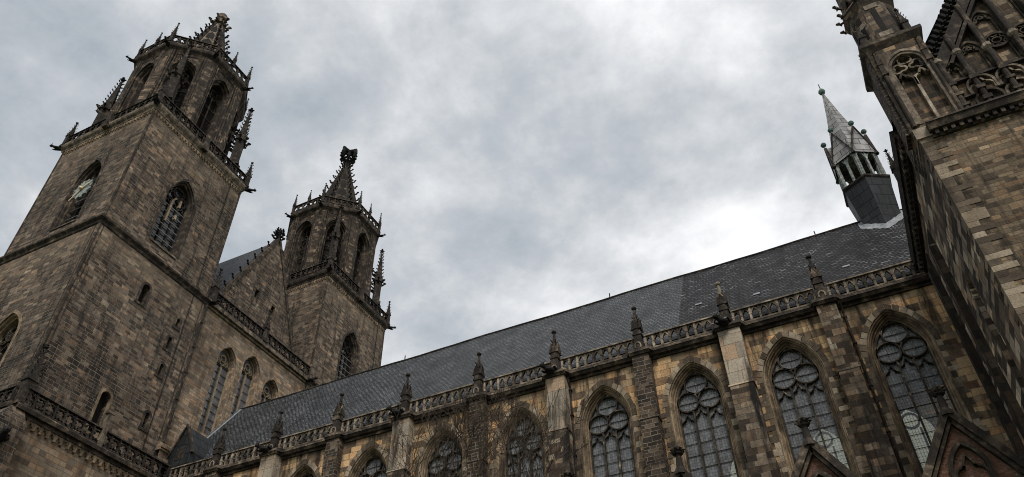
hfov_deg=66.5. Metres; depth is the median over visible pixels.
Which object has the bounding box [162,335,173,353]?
window
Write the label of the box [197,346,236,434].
window
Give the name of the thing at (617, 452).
window
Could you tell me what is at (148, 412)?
window
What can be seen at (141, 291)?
window
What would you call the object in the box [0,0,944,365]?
sky
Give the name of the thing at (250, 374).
window
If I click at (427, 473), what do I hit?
window
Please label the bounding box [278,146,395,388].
bell tower
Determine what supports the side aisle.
on the ground
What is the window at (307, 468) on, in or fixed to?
in the nave
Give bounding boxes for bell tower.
[0,13,256,469]
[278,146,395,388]
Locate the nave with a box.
[164,209,1014,476]
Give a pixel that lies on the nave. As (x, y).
(845, 339)
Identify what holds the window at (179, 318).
in the bell tower at (110, 260)
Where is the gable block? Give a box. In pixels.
[165,227,317,464]
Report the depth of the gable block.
86.62 m
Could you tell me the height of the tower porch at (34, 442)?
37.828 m
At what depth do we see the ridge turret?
63.93 m
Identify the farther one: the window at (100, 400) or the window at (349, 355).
the window at (349, 355)
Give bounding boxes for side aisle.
[560,385,1023,476]
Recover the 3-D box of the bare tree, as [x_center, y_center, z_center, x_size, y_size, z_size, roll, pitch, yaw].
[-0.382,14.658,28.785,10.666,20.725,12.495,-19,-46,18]
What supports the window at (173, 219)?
in the bell tower at (110, 260)
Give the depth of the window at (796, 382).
47.68 m
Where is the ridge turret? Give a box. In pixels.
[818,84,902,228]
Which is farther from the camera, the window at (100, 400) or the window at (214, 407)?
the window at (214, 407)
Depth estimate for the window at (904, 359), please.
45.57 m
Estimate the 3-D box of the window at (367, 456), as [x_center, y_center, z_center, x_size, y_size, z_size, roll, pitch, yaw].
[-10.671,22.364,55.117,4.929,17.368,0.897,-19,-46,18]
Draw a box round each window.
[0,310,21,365]
[48,158,103,231]
[84,388,112,437]
[134,282,151,308]
[138,410,151,432]
[148,179,196,259]
[154,361,165,379]
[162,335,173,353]
[172,316,181,331]
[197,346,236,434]
[228,355,260,417]
[245,378,279,458]
[286,459,320,476]
[335,330,359,379]
[344,441,388,476]
[414,421,467,476]
[490,401,548,476]
[574,379,647,476]
[661,356,748,476]
[756,330,871,476]
[860,304,988,476]
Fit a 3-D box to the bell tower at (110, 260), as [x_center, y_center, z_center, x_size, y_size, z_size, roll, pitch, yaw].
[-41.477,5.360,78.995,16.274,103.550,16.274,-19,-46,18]
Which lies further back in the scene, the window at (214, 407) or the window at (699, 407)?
the window at (214, 407)
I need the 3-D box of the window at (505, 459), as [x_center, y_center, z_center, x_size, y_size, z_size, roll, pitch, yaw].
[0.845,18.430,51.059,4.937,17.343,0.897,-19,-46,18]
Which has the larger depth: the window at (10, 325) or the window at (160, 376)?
the window at (160, 376)
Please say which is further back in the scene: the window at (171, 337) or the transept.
the window at (171, 337)
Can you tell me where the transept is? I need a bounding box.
[832,0,1023,457]
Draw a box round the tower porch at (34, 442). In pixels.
[0,344,171,476]
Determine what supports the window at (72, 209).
in the bell tower at (110, 260)
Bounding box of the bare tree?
[351,377,599,476]

